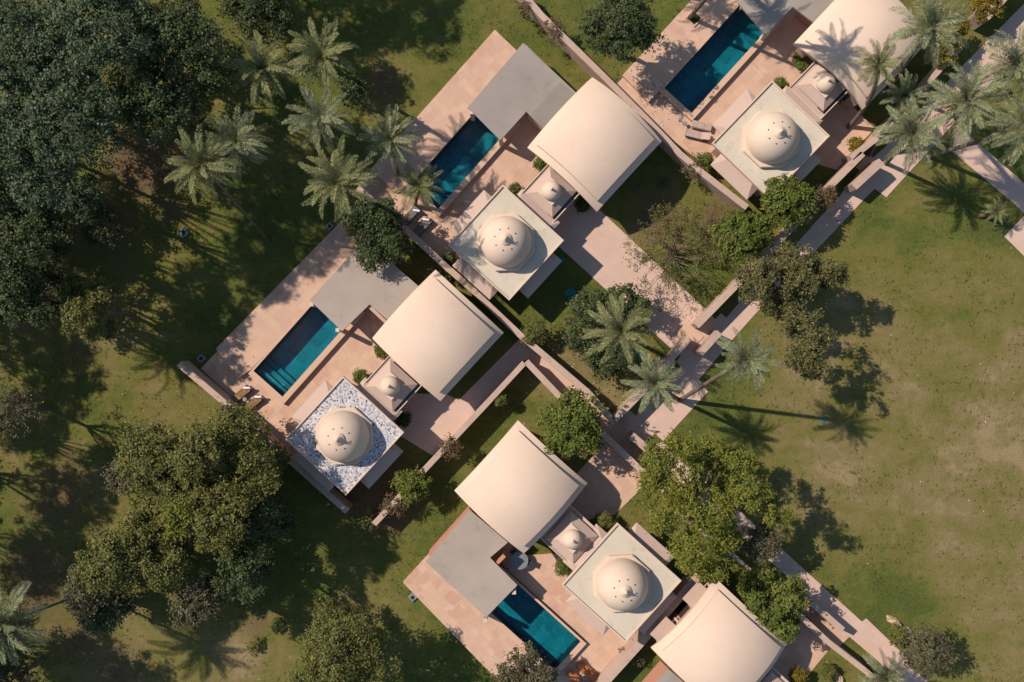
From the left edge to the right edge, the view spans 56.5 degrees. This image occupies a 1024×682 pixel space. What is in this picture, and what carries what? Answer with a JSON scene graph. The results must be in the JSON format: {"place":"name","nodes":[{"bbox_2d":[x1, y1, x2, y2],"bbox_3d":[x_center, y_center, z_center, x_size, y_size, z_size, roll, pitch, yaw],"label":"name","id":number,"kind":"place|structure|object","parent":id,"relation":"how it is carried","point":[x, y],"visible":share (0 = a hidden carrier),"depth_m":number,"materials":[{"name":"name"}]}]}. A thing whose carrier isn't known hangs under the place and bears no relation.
{"place":"outdoors","nodes":[
{"label":"outdoors","id":0,"kind":"place"},
{"bbox_2d":[216,222,363,377],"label":"terrace","id":1,"kind":"structure","parent":0,"point":[258,332],"depth_m":69.58,"materials":[{"name":"pink stone"}]},
{"bbox_2d":[201,305,388,452],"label":"courtyard","id":2,"kind":"structure","parent":0,"point":[351,351],"depth_m":69.92,"materials":[{"name":"pink stone"}]},
{"bbox_2d":[248,304,365,404],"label":"swimming pool","id":3,"kind":"structure","parent":2,"relation":"in","point":[295,355],"depth_m":71.00,"materials":[{"name":"liquid"}]},
{"bbox_2d":[310,242,417,331],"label":"pool shelter","id":4,"kind":"object","parent":2,"relation":"on","point":[348,292],"visible":0.84,"depth_m":67.45,"materials":[{"name":"grey concrete"}]},
{"bbox_2d":[362,112,539,258],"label":"courtyard","id":5,"kind":"structure","parent":0,"point":[510,161],"depth_m":69.92,"materials":[{"name":"pink stone"}]},
{"bbox_2d":[395,161,443,210],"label":"palm tree","id":6,"kind":"object","parent":5,"relation":"on","point":[416,190],"visible":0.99,"depth_m":65.33,"materials":[{"name":"green plant"}]},
{"bbox_2d":[371,30,516,191],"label":"terrace","id":7,"kind":"structure","parent":5,"relation":"on","point":[441,117],"depth_m":69.58,"materials":[{"name":"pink stone"}]},
{"bbox_2d":[406,115,520,216],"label":"swimming pool","id":8,"kind":"structure","parent":5,"relation":"in","point":[464,154],"depth_m":71.00,"materials":[{"name":"liquid"}]},
{"bbox_2d":[468,43,575,146],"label":"pool shelter","id":9,"kind":"object","parent":5,"relation":"on","point":[531,83],"visible":0.87,"depth_m":67.45,"materials":[{"name":"grey concrete"}]},
{"bbox_2d":[403,510,538,677],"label":"terrace","id":10,"kind":"structure","parent":0,"point":[457,614],"depth_m":69.58,"materials":[{"name":"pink stone"}]},
{"bbox_2d":[400,340,616,455],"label":"path","id":11,"kind":"structure","parent":0,"point":[435,420],"depth_m":69.95,"materials":[{"name":"stone"}]},
{"bbox_2d":[0,0,1023,681],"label":"ground","id":12,"kind":"structure","parent":0,"point":[944,510],"depth_m":70.00,"materials":[{"name":"green plant"}]},
{"bbox_2d":[0,375,51,444],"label":"grey bush tree","id":13,"kind":"object","parent":12,"relation":"on","point":[18,407],"visible":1,"depth_m":63.89,"materials":[{"name":"green plant"}]},
{"bbox_2d":[0,580,66,665],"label":"palm tree","id":14,"kind":"object","parent":12,"relation":"on","point":[11,632],"visible":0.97,"depth_m":59.79,"materials":[{"name":"green plant"}]},
{"bbox_2d":[0,228,71,301],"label":"broad tree","id":15,"kind":"object","parent":12,"relation":"on","point":[7,289],"visible":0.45,"depth_m":59.39,"materials":[{"name":"green plant"}]},
{"bbox_2d":[0,259,75,333],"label":"broad tree","id":16,"kind":"object","parent":12,"relation":"on","point":[26,305],"visible":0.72,"depth_m":60.74,"materials":[{"name":"green plant"}]},
{"bbox_2d":[0,85,80,183],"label":"broad tree","id":17,"kind":"object","parent":12,"relation":"on","point":[8,150],"visible":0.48,"depth_m":56.38,"materials":[{"name":"green plant"}]},
{"bbox_2d":[0,195,87,277],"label":"broad tree","id":18,"kind":"object","parent":12,"relation":"on","point":[33,239],"visible":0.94,"depth_m":58.99,"materials":[{"name":"green plant"}]},
{"bbox_2d":[0,0,101,111],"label":"broad tree","id":19,"kind":"object","parent":12,"relation":"on","point":[33,41],"visible":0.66,"depth_m":55.84,"materials":[{"name":"green plant"}]},
{"bbox_2d":[4,146,109,225],"bbox_3d":[-29.045,-9.964,63.306,6.333,13.662,5.120,0,90,0],"label":"broad tree","id":20,"kind":"object","parent":12,"relation":"on","point":[77,196],"visible":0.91,"depth_m":57.49,"materials":[{"name":"green plant"}]},
{"bbox_2d":[0,51,152,179],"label":"broad tree","id":21,"kind":"object","parent":12,"relation":"on","point":[79,112],"visible":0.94,"depth_m":56.12,"materials":[{"name":"green plant"}]},
{"bbox_2d":[56,272,133,343],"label":"slender tree","id":22,"kind":"object","parent":12,"relation":"on","point":[86,300],"visible":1,"depth_m":62.38,"materials":[{"name":"green plant"}]},
{"bbox_2d":[57,552,135,624],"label":"olive tree","id":23,"kind":"object","parent":12,"relation":"on","point":[80,595],"visible":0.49,"depth_m":61.95,"materials":[{"name":"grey plant"}]},
{"bbox_2d":[77,202,122,249],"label":"understorey bush","id":24,"kind":"object","parent":12,"relation":"on","point":[107,225],"visible":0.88,"depth_m":67.20,"materials":[{"name":"green plant"}]},
{"bbox_2d":[71,586,141,639],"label":"olive tree","id":25,"kind":"object","parent":12,"relation":"on","point":[112,612],"visible":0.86,"depth_m":63.69,"materials":[{"name":"green plant"}]},
{"bbox_2d":[40,0,176,91],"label":"broad tree","id":26,"kind":"object","parent":12,"relation":"on","point":[121,14],"visible":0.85,"depth_m":55.69,"materials":[{"name":"green plant"}]},
{"bbox_2d":[68,515,157,598],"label":"olive tree","id":27,"kind":"object","parent":12,"relation":"on","point":[117,566],"visible":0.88,"depth_m":61.10,"materials":[{"name":"green plant"}]},
{"bbox_2d":[117,504,188,562],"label":"olive tree","id":28,"kind":"object","parent":12,"relation":"on","point":[132,519],"visible":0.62,"depth_m":62.13,"materials":[{"name":"green plant"}]},
{"bbox_2d":[111,416,201,499],"bbox_3d":[-23.527,7.765,65.181,5.385,9.927,5.199,39,90,0],"label":"olive tree","id":29,"kind":"object","parent":12,"relation":"on","point":[151,468],"visible":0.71,"depth_m":61.25,"materials":[{"name":"green plant"}]},
{"bbox_2d":[106,47,216,151],"bbox_3d":[-22.599,-15.573,63.517,6.359,13.246,7.739,0,90,0],"label":"broad tree","id":30,"kind":"object","parent":12,"relation":"on","point":[148,101],"visible":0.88,"depth_m":58.45,"materials":[{"name":"green plant"}]},
{"bbox_2d":[126,523,208,592],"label":"olive tree","id":31,"kind":"object","parent":12,"relation":"on","point":[154,571],"visible":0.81,"depth_m":62.02,"materials":[{"name":"green plant"}]},
{"bbox_2d":[156,493,196,544],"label":"olive tree","id":32,"kind":"object","parent":12,"relation":"on","point":[173,518],"visible":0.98,"depth_m":60.15,"materials":[{"name":"green plant"}]},
{"bbox_2d":[126,0,246,105],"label":"broad tree","id":33,"kind":"object","parent":12,"relation":"on","point":[188,34],"visible":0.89,"depth_m":57.71,"materials":[{"name":"green plant"}]},
{"bbox_2d":[157,468,222,508],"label":"olive tree","id":34,"kind":"object","parent":12,"relation":"on","point":[172,495],"visible":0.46,"depth_m":61.50,"materials":[{"name":"green plant"}]},
{"bbox_2d":[166,569,232,630],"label":"olive tree","id":35,"kind":"object","parent":12,"relation":"on","point":[204,601],"visible":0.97,"depth_m":63.23,"materials":[{"name":"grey plant"}]},
{"bbox_2d":[161,418,245,486],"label":"olive tree","id":36,"kind":"object","parent":12,"relation":"on","point":[188,455],"visible":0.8,"depth_m":60.55,"materials":[{"name":"green plant"}]},
{"bbox_2d":[162,123,269,241],"bbox_3d":[-18.994,-10.801,64.005,5.727,12.262,4.844,32,90,0],"label":"palm tree","id":37,"kind":"object","parent":12,"relation":"on","point":[196,159],"visible":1,"depth_m":59.15,"materials":[{"name":"green plant"}]},
{"bbox_2d":[182,473,260,559],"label":"olive tree","id":38,"kind":"object","parent":12,"relation":"on","point":[225,524],"visible":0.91,"depth_m":60.60,"materials":[{"name":"green plant"}]},
{"bbox_2d":[197,400,274,458],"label":"olive tree","id":39,"kind":"object","parent":12,"relation":"on","point":[231,432],"visible":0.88,"depth_m":62.57,"materials":[{"name":"green plant"}]},
{"bbox_2d":[200,104,274,180],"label":"palm tree","id":40,"kind":"object","parent":12,"relation":"on","point":[238,137],"visible":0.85,"depth_m":60.50,"materials":[{"name":"green plant"}]},
{"bbox_2d":[210,541,278,607],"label":"olive tree","id":41,"kind":"object","parent":12,"relation":"on","point":[247,568],"visible":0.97,"depth_m":63.36,"materials":[{"name":"green plant"}]},
{"bbox_2d":[205,432,294,510],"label":"olive tree","id":42,"kind":"object","parent":12,"relation":"on","point":[258,469],"visible":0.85,"depth_m":62.33,"materials":[{"name":"green plant"}]},
{"bbox_2d":[224,29,295,110],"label":"palm tree","id":43,"kind":"object","parent":12,"relation":"on","point":[262,66],"visible":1,"depth_m":59.98,"materials":[{"name":"green plant"}]},
{"bbox_2d":[215,0,309,52],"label":"broad tree","id":44,"kind":"object","parent":12,"relation":"on","point":[249,14],"visible":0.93,"depth_m":62.17,"materials":[{"name":"green plant"}]},
{"bbox_2d":[177,361,352,513],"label":"garden wall","id":45,"kind":"structure","parent":12,"relation":"on","point":[340,501],"depth_m":68.20,"materials":[{"name":"stone"}]},
{"bbox_2d":[233,495,299,553],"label":"olive tree","id":46,"kind":"object","parent":12,"relation":"on","point":[272,519],"visible":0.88,"depth_m":63.51,"materials":[{"name":"green plant"}]},
{"bbox_2d":[281,85,355,150],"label":"palm tree","id":47,"kind":"object","parent":12,"relation":"on","point":[322,119],"visible":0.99,"depth_m":60.48,"materials":[{"name":"green plant"}]},
{"bbox_2d":[287,16,359,94],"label":"palm tree","id":48,"kind":"object","parent":12,"relation":"on","point":[329,56],"visible":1,"depth_m":59.95,"materials":[{"name":"green plant"}]},
{"bbox_2d":[297,135,378,221],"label":"palm tree","id":49,"kind":"object","parent":12,"relation":"on","point":[338,184],"visible":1,"depth_m":58.35,"materials":[{"name":"green plant"}]},
{"bbox_2d":[283,595,402,681],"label":"olive tree","id":50,"kind":"object","parent":12,"relation":"on","point":[341,652],"visible":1,"depth_m":62.95,"materials":[{"name":"green plant"}]},
{"bbox_2d":[285,376,403,494],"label":"domed pavilion","id":51,"kind":"structure","parent":12,"relation":"on","point":[345,434],"depth_m":66.63,"materials":[{"name":"concrete"}]},
{"bbox_2d":[336,191,415,276],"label":"dark leafy tree","id":52,"kind":"object","parent":12,"relation":"on","point":[375,240],"visible":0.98,"depth_m":65.55,"materials":[{"name":"green plant"}]},
{"bbox_2d":[356,104,423,175],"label":"palm tree","id":53,"kind":"object","parent":12,"relation":"on","point":[389,134],"visible":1,"depth_m":63.24,"materials":[{"name":"green plant"}]},
{"bbox_2d":[361,356,421,418],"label":"domed porch","id":54,"kind":"object","parent":12,"relation":"on","point":[392,385],"visible":0.84,"depth_m":67.08,"materials":[{"name":"beige stone"}]},
{"bbox_2d":[388,464,432,506],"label":"golden bush","id":55,"kind":"object","parent":12,"relation":"on","point":[406,487],"visible":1,"depth_m":67.31,"materials":[{"name":"green plant"}]},
{"bbox_2d":[372,270,503,400],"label":"vaulted house","id":56,"kind":"structure","parent":12,"relation":"on","point":[437,335],"depth_m":65.29,"materials":[{"name":"beige paint"}]},
{"bbox_2d":[372,361,525,525],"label":"garden wall","id":57,"kind":"structure","parent":12,"relation":"on","point":[482,407],"depth_m":68.20,"materials":[{"name":"stone"}]},
{"bbox_2d":[356,186,613,422],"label":"garden wall","id":58,"kind":"structure","parent":12,"relation":"on","point":[484,301],"depth_m":68.20,"materials":[{"name":"stone"}]},
{"bbox_2d":[448,185,563,299],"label":"domed pavilion","id":59,"kind":"structure","parent":12,"relation":"on","point":[505,242],"depth_m":66.63,"materials":[{"name":"stone"}]},
{"bbox_2d":[0,0,1023,681],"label":"grass tufts","id":60,"kind":"object","parent":12,"relation":"on","point":[542,396],"visible":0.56,"depth_m":69.94,"materials":[{"name":"green plant"}]},
{"bbox_2d":[490,640,561,681],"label":"tree","id":61,"kind":"object","parent":12,"relation":"on","point":[521,673],"visible":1,"depth_m":65.86,"materials":[{"name":"green plant"}]},
{"bbox_2d":[488,565,585,673],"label":"swimming pool","id":62,"kind":"structure","parent":12,"relation":"in","point":[523,614],"depth_m":71.00,"materials":[{"name":"liquid"}]},
{"bbox_2d":[519,164,578,222],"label":"domed porch","id":63,"kind":"object","parent":12,"relation":"on","point":[551,192],"visible":0.87,"depth_m":67.08,"materials":[{"name":"beige paint"}]},
{"bbox_2d":[540,505,597,568],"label":"domed porch","id":64,"kind":"object","parent":12,"relation":"on","point":[570,535],"visible":0.84,"depth_m":67.10,"materials":[{"name":"beige stone"}]},
{"bbox_2d":[533,385,609,459],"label":"glossy tree","id":65,"kind":"object","parent":12,"relation":"on","point":[578,431],"visible":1,"depth_m":65.24,"materials":[{"name":"green plant"}]},
{"bbox_2d":[527,77,661,211],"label":"vaulted house","id":66,"kind":"structure","parent":12,"relation":"on","point":[595,143],"depth_m":65.29,"materials":[{"name":"beige paint"}]},
{"bbox_2d":[561,281,655,382],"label":"dark round bush","id":67,"kind":"object","parent":12,"relation":"on","point":[574,337],"visible":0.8,"depth_m":67.22,"materials":[{"name":"green plant"}]},
{"bbox_2d":[582,293,654,364],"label":"palm tree","id":68,"kind":"object","parent":12,"relation":"on","point":[625,330],"visible":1,"depth_m":63.48,"materials":[{"name":"green plant"}]},
{"bbox_2d":[575,0,664,65],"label":"round tree","id":69,"kind":"object","parent":12,"relation":"on","point":[630,36],"visible":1,"depth_m":63.94,"materials":[{"name":"green plant"}]},
{"bbox_2d":[562,522,681,642],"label":"domed pavilion","id":70,"kind":"structure","parent":12,"relation":"on","point":[621,582],"depth_m":66.63,"materials":[{"name":"stone"}]},
{"bbox_2d":[517,0,748,209],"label":"garden wall","id":71,"kind":"structure","parent":12,"relation":"on","point":[591,69],"depth_m":68.20,"materials":[{"name":"stone"}]},
{"bbox_2d":[594,572,698,681],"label":"garden wall","id":72,"kind":"structure","parent":12,"relation":"on","point":[611,670],"depth_m":68.20,"materials":[{"name":"stone"}]},
{"bbox_2d":[619,351,683,413],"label":"palm tree","id":73,"kind":"object","parent":12,"relation":"on","point":[658,383],"visible":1,"depth_m":60.53,"materials":[{"name":"green plant"}]},
{"bbox_2d":[620,200,729,316],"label":"bare shrub","id":74,"kind":"object","parent":12,"relation":"on","point":[675,237],"visible":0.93,"depth_m":67.88,"materials":[{"name":"green plant"}]},
{"bbox_2d":[629,427,801,582],"bbox_3d":[12.654,10.224,65.154,9.176,9.892,10.548,-39,90,0],"label":"spreading tree","id":75,"kind":"object","parent":12,"relation":"on","point":[655,477],"visible":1,"depth_m":62.30,"materials":[{"name":"green plant"}]},
{"bbox_2d":[650,581,786,681],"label":"vaulted house","id":76,"kind":"structure","parent":12,"relation":"on","point":[707,632],"depth_m":65.32,"materials":[{"name":"beige paint"}]},
{"bbox_2d":[678,327,784,402],"bbox_3d":[14.451,1.826,63.945,4.629,12.437,5.514,0,90,0],"label":"palm tree","id":77,"kind":"object","parent":12,"relation":"on","point":[750,360],"visible":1,"depth_m":58.65,"materials":[{"name":"green plant"}]},
{"bbox_2d":[708,208,775,267],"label":"glossy bush","id":78,"kind":"object","parent":12,"relation":"on","point":[743,227],"visible":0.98,"depth_m":66.47,"materials":[{"name":"green plant"}]},
{"bbox_2d":[738,520,785,564],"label":"tree","id":79,"kind":"object","parent":12,"relation":"on","point":[752,548],"visible":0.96,"depth_m":65.10,"materials":[{"name":"green plant"}]},
{"bbox_2d":[732,564,811,645],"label":"glossy tree","id":80,"kind":"object","parent":12,"relation":"on","point":[762,605],"visible":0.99,"depth_m":65.86,"materials":[{"name":"green plant"}]},
{"bbox_2d":[690,152,864,327],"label":"garden wall","id":81,"kind":"structure","parent":12,"relation":"on","point":[730,289],"depth_m":68.20,"materials":[{"name":"stone"}]},
{"bbox_2d":[758,172,819,232],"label":"glossy bush","id":82,"kind":"object","parent":12,"relation":"on","point":[792,202],"visible":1,"depth_m":66.19,"materials":[{"name":"green plant"}]},
{"bbox_2d":[729,237,850,382],"bbox_3d":[18.984,-2.128,66.183,7.825,7.888,9.896,0,90,0],"label":"brown leaved tree","id":83,"kind":"object","parent":12,"relation":"on","point":[789,268],"visible":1,"depth_m":63.95,"materials":[{"name":"green plant"}]},
{"bbox_2d":[788,60,847,119],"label":"domed porch","id":84,"kind":"object","parent":12,"relation":"on","point":[819,90],"visible":0.87,"depth_m":67.12,"materials":[{"name":"beige stone"}]},
{"bbox_2d":[790,0,928,110],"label":"vaulted house","id":85,"kind":"structure","parent":12,"relation":"on","point":[834,36],"depth_m":65.26,"materials":[{"name":"beige paint"}]},
{"bbox_2d":[846,35,908,128],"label":"palm tree","id":86,"kind":"object","parent":12,"relation":"on","point":[879,67],"visible":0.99,"depth_m":61.32,"materials":[{"name":"green plant"}]},
{"bbox_2d":[867,69,931,156],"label":"palm tree","id":87,"kind":"object","parent":12,"relation":"on","point":[903,93],"visible":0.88,"depth_m":64.20,"materials":[{"name":"green plant"}]},
{"bbox_2d":[871,94,949,176],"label":"palm tree","id":88,"kind":"object","parent":12,"relation":"on","point":[912,132],"visible":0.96,"depth_m":62.55,"materials":[{"name":"green plant"}]},
{"bbox_2d":[895,617,956,675],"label":"twiggy tree","id":89,"kind":"object","parent":12,"relation":"on","point":[934,642],"visible":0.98,"depth_m":66.30,"materials":[{"name":"green plant"}]},
{"bbox_2d":[882,0,975,90],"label":"palm tree","id":90,"kind":"object","parent":12,"relation":"on","point":[931,30],"visible":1,"depth_m":58.99,"materials":[{"name":"green plant"}]},
{"bbox_2d":[917,58,1009,150],"bbox_3d":[28.994,-15.440,64.415,5.822,11.513,6.068,29,90,0],"label":"palm tree","id":91,"kind":"object","parent":12,"relation":"on","point":[965,103],"visible":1,"depth_m":59.92,"materials":[{"name":"green plant"}]},
{"bbox_2d":[926,83,1023,170],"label":"palm tree","id":92,"kind":"object","parent":12,"relation":"on","point":[1019,127],"visible":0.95,"depth_m":59.96,"materials":[{"name":"green plant"}]},
{"bbox_2d":[977,25,1023,105],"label":"palm tree","id":93,"kind":"object","parent":12,"relation":"on","point":[1012,64],"visible":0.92,"depth_m":60.56,"materials":[{"name":"green plant"}]},
{"bbox_2d":[454,420,586,552],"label":"vaulted house","id":94,"kind":"structure","parent":0,"point":[519,488],"depth_m":65.29,"materials":[{"name":"beige paint"}]},
{"bbox_2d":[490,542,634,681],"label":"courtyard","id":95,"kind":"structure","parent":0,"point":[543,582],"depth_m":69.92,"materials":[{"name":"pink stone"}]},
{"bbox_2d":[426,510,516,622],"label":"pool shelter","id":96,"kind":"object","parent":95,"relation":"on","point":[467,567],"visible":1,"depth_m":67.45,"materials":[{"name":"grey concrete"}]},
{"bbox_2d":[571,442,640,519],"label":"path","id":97,"kind":"structure","parent":0,"point":[607,476],"depth_m":69.95,"materials":[{"name":"pink stone"}]},
{"bbox_2d":[553,196,715,361],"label":"path","id":98,"kind":"structure","parent":0,"point":[592,242],"depth_m":69.95,"materials":[{"name":"stone"}]},
{"bbox_2d":[616,8,807,167],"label":"courtyard","id":99,"kind":"structure","parent":0,"point":[767,62],"depth_m":69.92,"materials":[{"name":"pink stone"}]},
{"bbox_2d":[622,0,739,102],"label":"terrace","id":100,"kind":"structure","parent":99,"relation":"on","point":[684,36],"depth_m":69.58,"materials":[{"name":"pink stone"}]},
{"bbox_2d":[659,4,786,121],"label":"swimming pool","id":101,"kind":"structure","parent":99,"relation":"in","point":[717,59],"depth_m":71.00,"materials":[{"name":"liquid"}]},
{"bbox_2d":[711,81,829,199],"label":"domed pavilion","id":102,"kind":"structure","parent":99,"relation":"on","point":[773,129],"depth_m":66.63,"materials":[{"name":"paint"}]},
{"bbox_2d":[738,0,833,39],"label":"pool shelter","id":103,"kind":"object","parent":99,"relation":"on","point":[765,16],"visible":0.9,"depth_m":67.45,"materials":[{"name":"grey concrete"}]},
{"bbox_2d":[654,442,926,681],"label":"path","id":104,"kind":"structure","parent":0,"point":[867,635],"depth_m":69.97,"materials":[{"name":"stone"}]},
{"bbox_2d":[772,622,830,681],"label":"path","id":105,"kind":"structure","parent":0,"point":[807,649],"depth_m":69.95,"materials":[{"name":"pink stone"}]},
{"bbox_2d":[601,4,1023,444],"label":"path","id":106,"kind":"structure","parent":0,"point":[884,180],"depth_m":69.97,"materials":[{"name":"stone"}]},
{"bbox_2d":[814,102,874,169],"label":"path","id":107,"kind":"structure","parent":0,"point":[831,151],"depth_m":69.95,"materials":[{"name":"pink stone"}]},
{"bbox_2d":[952,126,1023,212],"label":"path","id":108,"kind":"structure","parent":0,"point":[1001,177],"depth_m":69.97,"materials":[{"name":"stone"}]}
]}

